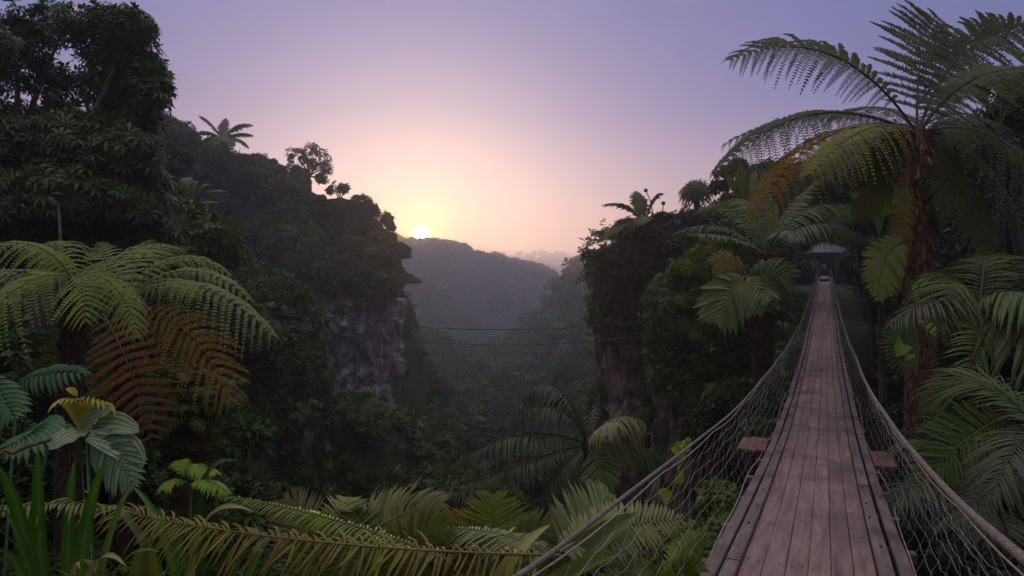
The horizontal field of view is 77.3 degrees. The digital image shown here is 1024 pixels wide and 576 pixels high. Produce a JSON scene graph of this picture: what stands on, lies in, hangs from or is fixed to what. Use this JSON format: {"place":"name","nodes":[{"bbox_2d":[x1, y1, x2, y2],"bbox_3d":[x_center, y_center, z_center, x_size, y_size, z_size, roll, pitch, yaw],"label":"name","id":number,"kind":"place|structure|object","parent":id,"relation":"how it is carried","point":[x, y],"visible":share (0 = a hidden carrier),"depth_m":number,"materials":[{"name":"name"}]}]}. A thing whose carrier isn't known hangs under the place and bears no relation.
{"place":"outdoors","nodes":[
{"label":"outdoors","id":0,"kind":"place"},
{"bbox_2d":[261,316,332,493],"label":"cliff","id":1,"kind":"structure","parent":0,"point":[306,444],"depth_m":28.04,"materials":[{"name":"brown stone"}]},
{"bbox_2d":[245,273,287,305],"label":"shrub","id":2,"kind":"object","parent":1,"relation":"on","point":[271,288],"visible":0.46,"depth_m":28.41,"materials":[{"name":"green plant"}]},
{"bbox_2d":[247,294,343,541],"bbox_3d":[-12.344,8.708,29.324,9.962,17.888,8.064,0,0,0],"label":"creeper foliage","id":3,"kind":"object","parent":1,"relation":"on","point":[323,374],"visible":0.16,"depth_m":27.60,"materials":[{"name":"green plant"}]},
{"bbox_2d":[276,277,319,305],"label":"shrub","id":4,"kind":"object","parent":1,"relation":"on","point":[293,291],"visible":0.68,"depth_m":28.27,"materials":[{"name":"green plant"}]},
{"bbox_2d":[316,295,411,408],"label":"cliff","id":5,"kind":"structure","parent":0,"point":[359,361],"depth_m":57.84,"materials":[{"name":"stone"}]},
{"bbox_2d":[334,234,390,266],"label":"broadleaf tree","id":6,"kind":"object","parent":5,"relation":"on","point":[365,249],"visible":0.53,"depth_m":58.15,"materials":[{"name":"green plant"}]},
{"bbox_2d":[345,260,403,318],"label":"broadleaf tree","id":7,"kind":"object","parent":5,"relation":"on","point":[384,280],"visible":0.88,"depth_m":56.34,"materials":[{"name":"green plant"}]},
{"bbox_2d":[0,184,1023,575],"bbox_3d":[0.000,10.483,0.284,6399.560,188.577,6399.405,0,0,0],"label":"ground","id":8,"kind":"structure","parent":0,"point":[384,458],"depth_m":32.38,"materials":[{"name":"plant"}]},
{"bbox_2d":[0,545,16,567],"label":"grass","id":9,"kind":"structure","parent":8,"relation":"on","point":[13,552],"depth_m":5.01,"materials":[{"name":"green plant"}]},
{"bbox_2d":[0,428,87,549],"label":"shrub","id":10,"kind":"object","parent":8,"relation":"on","point":[22,476],"visible":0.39,"depth_m":5.26,"materials":[{"name":"green plant"}]},
{"bbox_2d":[0,364,89,575],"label":"split leaf plant","id":11,"kind":"object","parent":8,"relation":"on","point":[47,427],"visible":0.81,"depth_m":3.11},
{"bbox_2d":[0,324,93,422],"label":"shrub","id":12,"kind":"object","parent":8,"relation":"on","point":[17,365],"visible":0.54,"depth_m":10.62,"materials":[{"name":"green plant"}]},
{"bbox_2d":[0,497,137,526],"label":"giant fern","id":13,"kind":"object","parent":8,"relation":"on","point":[53,504],"visible":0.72,"depth_m":2.39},
{"bbox_2d":[0,240,150,551],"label":"tree fern","id":14,"kind":"object","parent":8,"relation":"on","point":[71,315],"visible":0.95,"depth_m":4.41,"materials":[{"name":"plant"}]},
{"bbox_2d":[0,445,158,575],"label":"strap leaf plant","id":15,"kind":"object","parent":8,"relation":"on","point":[29,543],"visible":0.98,"depth_m":2.33,"materials":[{"name":"plant"}]},
{"bbox_2d":[0,0,183,335],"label":"tree","id":16,"kind":"object","parent":8,"relation":"on","point":[97,173],"visible":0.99,"depth_m":13.46,"materials":[{"name":"green plant"}]},
{"bbox_2d":[48,387,148,575],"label":"striped leaf plant","id":17,"kind":"object","parent":8,"relation":"on","point":[106,430],"visible":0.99,"depth_m":2.87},
{"bbox_2d":[40,417,161,501],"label":"shrub","id":18,"kind":"object","parent":8,"relation":"on","point":[152,456],"visible":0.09,"depth_m":6.03,"materials":[{"name":"green plant"}]},
{"bbox_2d":[52,467,171,539],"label":"shrub","id":19,"kind":"object","parent":8,"relation":"on","point":[150,492],"visible":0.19,"depth_m":6.29,"materials":[{"name":"green plant"}]},
{"bbox_2d":[54,543,184,575],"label":"strap leaf plant","id":20,"kind":"object","parent":8,"relation":"on","point":[144,563],"visible":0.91,"depth_m":2.26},
{"bbox_2d":[89,354,231,460],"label":"shrub","id":21,"kind":"object","parent":8,"relation":"on","point":[224,411],"visible":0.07,"depth_m":13.28,"materials":[{"name":"green plant"}]},
{"bbox_2d":[94,197,253,294],"bbox_3d":[-10.588,-0.460,19.427,5.075,4.650,5.096,0,0,37],"label":"broadleaf tree","id":22,"kind":"object","parent":8,"relation":"on","point":[210,235],"visible":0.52,"depth_m":18.88,"materials":[{"name":"green plant"}]},
{"bbox_2d":[155,137,199,184],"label":"broadleaf tree","id":23,"kind":"object","parent":8,"relation":"on","point":[177,153],"visible":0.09,"depth_m":31.14,"materials":[{"name":"green plant"}]},
{"bbox_2d":[155,110,203,163],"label":"emergent tree","id":24,"kind":"object","parent":8,"relation":"on","point":[185,133],"visible":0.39,"depth_m":58.19,"materials":[{"name":"green plant"}]},
{"bbox_2d":[80,240,279,575],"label":"tree fern","id":25,"kind":"object","parent":8,"relation":"on","point":[125,369],"visible":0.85,"depth_m":5.14,"materials":[{"name":"plant"}]},
{"bbox_2d":[139,458,235,575],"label":"strap leaf plant","id":26,"kind":"object","parent":8,"relation":"on","point":[199,505],"visible":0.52,"depth_m":4.15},
{"bbox_2d":[132,364,248,575],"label":"mossy stump","id":27,"kind":"object","parent":8,"relation":"on","point":[191,438],"visible":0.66,"depth_m":5.26,"materials":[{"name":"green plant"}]},
{"bbox_2d":[140,295,244,363],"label":"shrub","id":28,"kind":"object","parent":8,"relation":"on","point":[231,331],"visible":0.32,"depth_m":17.57,"materials":[{"name":"green plant"}]},
{"bbox_2d":[156,459,231,557],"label":"plant","id":29,"kind":"object","parent":8,"relation":"on","point":[185,467],"visible":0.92,"depth_m":4.22,"materials":[{"name":"green plant"}]},
{"bbox_2d":[105,486,285,575],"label":"strap leaf plant","id":30,"kind":"object","parent":8,"relation":"on","point":[173,567],"visible":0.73,"depth_m":3.01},
{"bbox_2d":[142,466,267,573],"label":"shrub","id":31,"kind":"object","parent":8,"relation":"on","point":[243,518],"visible":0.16,"depth_m":10.83,"materials":[{"name":"green plant"}]},
{"bbox_2d":[145,276,269,349],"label":"shrub","id":32,"kind":"object","parent":8,"relation":"on","point":[256,307],"visible":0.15,"depth_m":19.40,"materials":[{"name":"green plant"}]},
{"bbox_2d":[146,381,279,468],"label":"shrub","id":33,"kind":"object","parent":8,"relation":"on","point":[248,433],"visible":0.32,"depth_m":14.65,"materials":[{"name":"green plant"}]},
{"bbox_2d":[191,138,256,187],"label":"emergent tree","id":34,"kind":"object","parent":8,"relation":"on","point":[222,163],"visible":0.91,"depth_m":65.85,"materials":[{"name":"green plant"}]},
{"bbox_2d":[197,116,253,185],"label":"tree fern","id":35,"kind":"object","parent":8,"relation":"on","point":[223,135],"visible":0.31,"depth_m":67.61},
{"bbox_2d":[228,316,284,372],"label":"broadleaf tree","id":36,"kind":"object","parent":8,"relation":"on","point":[266,351],"visible":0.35,"depth_m":21.55,"materials":[{"name":"green plant"}]},
{"bbox_2d":[222,261,294,283],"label":"broadleaf tree","id":37,"kind":"object","parent":8,"relation":"on","point":[258,271],"visible":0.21,"depth_m":33.38,"materials":[{"name":"green plant"}]},
{"bbox_2d":[217,462,302,562],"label":"shrub","id":38,"kind":"object","parent":8,"relation":"on","point":[248,486],"visible":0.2,"depth_m":11.98,"materials":[{"name":"green plant"}]},
{"bbox_2d":[225,550,316,575],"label":"shrub","id":39,"kind":"object","parent":8,"relation":"on","point":[273,571],"visible":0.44,"depth_m":9.99,"materials":[{"name":"green plant"}]},
{"bbox_2d":[255,161,292,203],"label":"broadleaf tree","id":40,"kind":"object","parent":8,"relation":"on","point":[275,171],"visible":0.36,"depth_m":71.13,"materials":[{"name":"green plant"}]},
{"bbox_2d":[258,222,327,259],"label":"broadleaf tree","id":41,"kind":"object","parent":8,"relation":"on","point":[280,240],"visible":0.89,"depth_m":57.64,"materials":[{"name":"green plant"}]},
{"bbox_2d":[284,142,332,189],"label":"emergent tree","id":42,"kind":"object","parent":8,"relation":"on","point":[313,163],"visible":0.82,"depth_m":75.99,"materials":[{"name":"green plant"}]},
{"bbox_2d":[264,485,396,575],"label":"fern","id":43,"kind":"object","parent":8,"relation":"on","point":[329,569],"visible":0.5,"depth_m":3.63,"materials":[{"name":"green plant"}]},
{"bbox_2d":[342,216,383,243],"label":"broadleaf tree","id":44,"kind":"object","parent":8,"relation":"on","point":[368,228],"visible":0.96,"depth_m":63.44,"materials":[{"name":"green plant"}]},
{"bbox_2d":[74,477,684,575],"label":"giant fern","id":45,"kind":"object","parent":8,"relation":"on","point":[582,508],"visible":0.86,"depth_m":2.85,"materials":[{"name":"plant"}]},
{"bbox_2d":[397,475,466,540],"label":"broadleaf tree","id":46,"kind":"object","parent":8,"relation":"on","point":[425,482],"visible":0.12,"depth_m":31.15,"materials":[{"name":"green plant"}]},
{"bbox_2d":[389,231,571,336],"bbox_3d":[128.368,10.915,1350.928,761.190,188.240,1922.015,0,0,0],"label":"forest","id":47,"kind":"object","parent":8,"relation":"on","point":[478,273],"visible":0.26,"depth_m":421.36,"materials":[{"name":"green plant"}]},
{"bbox_2d":[457,470,534,561],"bbox_3d":[-1.111,12.950,35.828,5.096,4.945,5.674,0,0,8],"label":"broadleaf tree","id":48,"kind":"object","parent":8,"relation":"on","point":[483,475],"visible":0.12,"depth_m":35.64,"materials":[{"name":"green plant"}]},
{"bbox_2d":[401,242,593,373],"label":"distant forest","id":49,"kind":"object","parent":8,"relation":"on","point":[564,307],"visible":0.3,"depth_m":210.15,"materials":[{"name":"green plant"}]},
{"bbox_2d":[0,515,1022,574],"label":"ground cover","id":50,"kind":"object","parent":8,"relation":"on","point":[98,542],"visible":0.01,"depth_m":5.42,"materials":[{"name":"green plant"}]},
{"bbox_2d":[324,476,458,575],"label":"fern","id":51,"kind":"object","parent":50,"relation":"on","point":[430,520],"visible":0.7,"depth_m":3.44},
{"bbox_2d":[397,506,481,575],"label":"fern","id":52,"kind":"object","parent":50,"relation":"on","point":[462,555],"visible":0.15,"depth_m":3.56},
{"bbox_2d":[440,488,558,575],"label":"fern","id":53,"kind":"object","parent":50,"relation":"on","point":[507,521],"visible":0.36,"depth_m":3.69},
{"bbox_2d":[600,528,709,575],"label":"fern","id":54,"kind":"object","parent":50,"relation":"on","point":[692,567],"visible":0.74,"depth_m":3.90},
{"bbox_2d":[0,176,1023,575],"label":"forest undergrowth","id":55,"kind":"object","parent":8,"relation":"on","point":[479,398],"visible":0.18,"depth_m":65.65,"materials":[{"name":"green plant"}]},
{"bbox_2d":[499,456,581,511],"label":"broadleaf tree","id":56,"kind":"object","parent":8,"relation":"on","point":[537,487],"visible":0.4,"depth_m":38.69,"materials":[{"name":"green plant"}]},
{"bbox_2d":[432,384,665,575],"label":"drooping palm","id":57,"kind":"object","parent":8,"relation":"on","point":[589,454],"visible":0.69,"depth_m":12.04,"materials":[{"name":"plant"}]},
{"bbox_2d":[491,512,639,575],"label":"strap leaf plant","id":58,"kind":"object","parent":8,"relation":"on","point":[591,544],"visible":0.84,"depth_m":3.01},
{"bbox_2d":[597,191,673,545],"bbox_3d":[5.255,3.518,27.672,3.297,15.923,2.569,0,0,-33],"label":"tree fern","id":59,"kind":"object","parent":8,"relation":"on","point":[639,202],"visible":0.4,"depth_m":28.09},
{"bbox_2d":[646,522,695,575],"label":"shrub","id":60,"kind":"object","parent":8,"relation":"on","point":[666,542],"visible":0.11,"depth_m":6.12,"materials":[{"name":"green plant"}]},
{"bbox_2d":[658,437,691,561],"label":"heart leaf plant","id":61,"kind":"object","parent":8,"relation":"on","point":[676,448],"visible":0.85,"depth_m":4.54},
{"bbox_2d":[678,179,714,224],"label":"fan palm","id":62,"kind":"object","parent":8,"relation":"on","point":[695,192],"visible":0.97,"depth_m":27.64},
{"bbox_2d":[681,403,740,448],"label":"shrub","id":63,"kind":"object","parent":8,"relation":"on","point":[696,420],"visible":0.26,"depth_m":16.80,"materials":[{"name":"green plant"}]},
{"bbox_2d":[688,476,745,529],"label":"shrub","id":64,"kind":"object","parent":8,"relation":"on","point":[706,497],"visible":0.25,"depth_m":7.07,"materials":[{"name":"green plant"}]},
{"bbox_2d":[697,375,765,429],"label":"shrub","id":65,"kind":"object","parent":8,"relation":"on","point":[727,396],"visible":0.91,"depth_m":15.64,"materials":[{"name":"green plant"}]},
{"bbox_2d":[708,157,767,234],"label":"dark tree","id":66,"kind":"object","parent":8,"relation":"on","point":[715,188],"visible":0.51,"depth_m":26.02,"materials":[{"name":"green plant"}]},
{"bbox_2d":[725,164,756,269],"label":"banana plant","id":67,"kind":"object","parent":8,"relation":"on","point":[742,191],"visible":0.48,"depth_m":20.80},
{"bbox_2d":[693,250,800,458],"bbox_3d":[5.606,3.216,15.448,2.588,8.340,0.880,0,0,0],"label":"split leaf plant","id":68,"kind":"object","parent":8,"relation":"on","point":[764,286],"visible":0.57,"depth_m":15.25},
{"bbox_2d":[721,414,783,458],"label":"shrub","id":69,"kind":"object","parent":8,"relation":"on","point":[771,426],"visible":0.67,"depth_m":14.85,"materials":[{"name":"green plant"}]},
{"bbox_2d":[512,264,1023,575],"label":"suspension bridge","id":70,"kind":"structure","parent":8,"relation":"on","point":[782,514],"depth_m":5.36,"materials":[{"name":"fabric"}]},
{"bbox_2d":[672,173,875,475],"bbox_3d":[6.762,2.505,16.622,4.357,11.943,4.688,0,0,42],"label":"cycad palm","id":71,"kind":"object","parent":8,"relation":"on","point":[792,240],"visible":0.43,"depth_m":16.81,"materials":[{"name":"plant"}]},
{"bbox_2d":[747,157,834,263],"bbox_3d":[15.306,-4.362,36.219,5.928,6.644,5.494,0,0,-27],"label":"broadleaf tree","id":72,"kind":"object","parent":8,"relation":"on","point":[766,166],"visible":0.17,"depth_m":34.47,"materials":[{"name":"green plant"}]},
{"bbox_2d":[799,157,900,453],"bbox_3d":[12.954,1.054,23.913,3.997,12.559,2.573,0,0,-21],"label":"dark tree","id":73,"kind":"object","parent":8,"relation":"on","point":[831,194],"visible":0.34,"depth_m":23.87,"materials":[{"name":"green plant"}]},
{"bbox_2d":[813,132,886,197],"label":"broadleaf tree","id":74,"kind":"object","parent":8,"relation":"on","point":[842,156],"visible":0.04,"depth_m":40.18,"materials":[{"name":"green plant"}]},
{"bbox_2d":[709,0,1023,457],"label":"tree fern","id":75,"kind":"object","parent":8,"relation":"on","point":[923,160],"visible":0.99,"depth_m":9.87,"materials":[{"name":"green plant"}]},
{"bbox_2d":[894,281,935,360],"bbox_3d":[5.953,0.485,9.562,0.656,1.192,0.334,0,0,0],"label":"climbing aroid","id":76,"kind":"object","parent":75,"relation":"attached to","point":[901,348],"visible":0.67,"depth_m":9.46,"materials":[{"name":"green plant"}]},
{"bbox_2d":[850,164,899,451],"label":"banana plant","id":77,"kind":"object","parent":8,"relation":"on","point":[882,391],"visible":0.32,"depth_m":12.44,"materials":[{"name":"green plant"}]},
{"bbox_2d":[859,265,904,319],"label":"broadleaf tree","id":78,"kind":"object","parent":8,"relation":"on","point":[891,308],"visible":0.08,"depth_m":23.41,"materials":[{"name":"green plant"}]},
{"bbox_2d":[878,400,903,444],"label":"shrub","id":79,"kind":"object","parent":8,"relation":"on","point":[896,417],"visible":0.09,"depth_m":10.53,"materials":[{"name":"green plant"}]},
{"bbox_2d":[848,174,945,271],"bbox_3d":[14.471,-1.685,22.624,5.567,4.710,5.500,0,0,-7],"label":"broadleaf tree","id":80,"kind":"object","parent":8,"relation":"on","point":[871,230],"visible":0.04,"depth_m":21.73,"materials":[{"name":"green plant"}]},
{"bbox_2d":[874,312,922,450],"bbox_3d":[5.808,1.638,9.528,0.806,2.630,0.356,0,0,0],"label":"fan palm","id":81,"kind":"object","parent":8,"relation":"on","point":[909,338],"visible":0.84,"depth_m":9.53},
{"bbox_2d":[851,350,969,445],"bbox_3d":[13.562,4.606,19.890,5.439,5.505,5.791,0,0,-26],"label":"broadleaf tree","id":82,"kind":"object","parent":8,"relation":"on","point":[894,381],"visible":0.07,"depth_m":20.29,"materials":[{"name":"green plant"}]},
{"bbox_2d":[880,513,965,552],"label":"shrub","id":83,"kind":"object","parent":8,"relation":"on","point":[913,543],"visible":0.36,"depth_m":6.11,"materials":[{"name":"green plant"}]},
{"bbox_2d":[882,450,1004,520],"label":"shrub","id":84,"kind":"object","parent":8,"relation":"on","point":[896,473],"visible":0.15,"depth_m":9.07,"materials":[{"name":"green plant"}]},
{"bbox_2d":[875,398,1023,555],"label":"feather palm","id":85,"kind":"object","parent":8,"relation":"on","point":[889,497],"visible":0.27,"depth_m":5.54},
{"bbox_2d":[883,254,1023,517],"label":"feather palm","id":86,"kind":"object","parent":8,"relation":"on","point":[1001,336],"visible":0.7,"depth_m":7.10,"materials":[{"name":"plant"}]},
{"bbox_2d":[900,365,1023,548],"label":"feather palm","id":87,"kind":"object","parent":8,"relation":"on","point":[1009,491],"visible":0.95,"depth_m":4.57,"materials":[{"name":"plant"}]},
{"bbox_2d":[904,252,1023,371],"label":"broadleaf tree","id":88,"kind":"object","parent":8,"relation":"on","point":[1010,357],"visible":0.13,"depth_m":12.27,"materials":[{"name":"green plant"}]},
{"bbox_2d":[916,538,1023,575],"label":"shrub","id":89,"kind":"object","parent":8,"relation":"on","point":[944,560],"visible":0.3,"depth_m":5.11,"materials":[{"name":"green plant"}]},
{"bbox_2d":[920,405,1023,503],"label":"shrub","id":90,"kind":"object","parent":8,"relation":"on","point":[1007,424],"visible":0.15,"depth_m":8.74,"materials":[{"name":"green plant"}]},
{"bbox_2d":[932,164,1023,266],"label":"broadleaf tree","id":91,"kind":"object","parent":8,"relation":"on","point":[949,241],"visible":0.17,"depth_m":16.59,"materials":[{"name":"green plant"}]},
{"bbox_2d":[945,96,1023,263],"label":"dark tree","id":92,"kind":"object","parent":8,"relation":"on","point":[1011,122],"visible":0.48,"depth_m":14.79,"materials":[{"name":"green plant"}]},
{"bbox_2d":[963,535,1023,575],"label":"shrub","id":93,"kind":"object","parent":8,"relation":"on","point":[973,564],"visible":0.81,"depth_m":4.71,"materials":[{"name":"green plant"}]},
{"bbox_2d":[965,71,1023,379],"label":"banana plant","id":94,"kind":"object","parent":8,"relation":"on","point":[1002,227],"visible":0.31,"depth_m":12.94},
{"bbox_2d":[0,0,1023,258],"label":"sky","id":95,"kind":"structure","parent":0,"point":[508,126],"materials":[{"name":"purple"}]},
{"bbox_2d":[591,248,665,544],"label":"cliff","id":96,"kind":"structure","parent":0,"point":[615,394],"depth_m":29.91,"materials":[{"name":"stone"}]},
{"bbox_2d":[572,244,651,441],"bbox_3d":[7.396,6.098,31.236,9.097,18.412,6.491,0,0,15],"label":"hanging creeper","id":97,"kind":"object","parent":96,"relation":"attached to","point":[584,398],"visible":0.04,"depth_m":31.42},
{"bbox_2d":[575,218,655,545],"bbox_3d":[7.628,6.004,31.410,9.068,18.978,7.762,0,0,0],"label":"creeper foliage","id":98,"kind":"object","parent":96,"relation":"on","point":[599,313],"visible":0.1,"depth_m":29.56,"materials":[{"name":"green plant"}]},
{"bbox_2d":[589,237,665,309],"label":"broadleaf tree","id":99,"kind":"object","parent":96,"relation":"on","point":[635,265],"visible":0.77,"depth_m":27.74,"materials":[{"name":"green plant"}]},
{"bbox_2d":[618,217,678,279],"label":"broadleaf tree","id":100,"kind":"object","parent":96,"relation":"on","point":[641,234],"visible":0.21,"depth_m":27.47,"materials":[{"name":"green plant"}]},
{"bbox_2d":[642,210,716,275],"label":"broadleaf tree","id":101,"kind":"object","parent":96,"relation":"on","point":[674,224],"visible":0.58,"depth_m":27.06,"materials":[{"name":"green plant"}]},
{"bbox_2d":[632,197,804,422],"bbox_3d":[9.787,4.075,30.163,8.706,16.975,7.238,0,0,0],"label":"creeper foliage","id":102,"kind":"object","parent":96,"relation":"attached to","point":[787,306],"visible":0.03,"depth_m":28.91,"materials":[{"name":"green plant"}]},
{"bbox_2d":[643,285,752,559],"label":"cliff","id":103,"kind":"structure","parent":0,"point":[664,438],"depth_m":18.55,"materials":[{"name":"stone"}]},
{"bbox_2d":[668,292,704,319],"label":"shrub","id":104,"kind":"object","parent":103,"relation":"on","point":[682,301],"visible":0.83,"depth_m":17.96,"materials":[{"name":"green plant"}]},
{"bbox_2d":[665,259,712,286],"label":"shrub","id":105,"kind":"object","parent":103,"relation":"on","point":[689,270],"visible":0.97,"depth_m":18.27,"materials":[{"name":"green plant"}]},
{"bbox_2d":[636,256,754,396],"bbox_3d":[5.904,1.110,19.473,4.026,4.427,3.868,0,0,17],"label":"creeper foliage","id":106,"kind":"object","parent":103,"relation":"attached to","point":[655,344],"visible":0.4,"depth_m":18.54,"materials":[{"name":"green plant"}]},
{"bbox_2d":[679,319,712,348],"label":"shrub","id":107,"kind":"object","parent":103,"relation":"on","point":[695,332],"visible":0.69,"depth_m":17.90,"materials":[{"name":"green plant"}]},
{"bbox_2d":[676,413,721,453],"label":"shrub","id":108,"kind":"object","parent":103,"relation":"on","point":[684,432],"visible":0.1,"depth_m":17.57,"materials":[{"name":"green plant"}]},
{"bbox_2d":[682,244,724,262],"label":"shrub","id":109,"kind":"object","parent":103,"relation":"on","point":[699,253],"visible":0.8,"depth_m":18.67,"materials":[{"name":"green plant"}]},
{"bbox_2d":[649,264,774,410],"bbox_3d":[6.229,1.377,19.387,3.590,4.634,3.858,0,0,34],"label":"hanging creeper","id":110,"kind":"object","parent":103,"relation":"attached to","point":[712,349],"visible":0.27,"depth_m":18.19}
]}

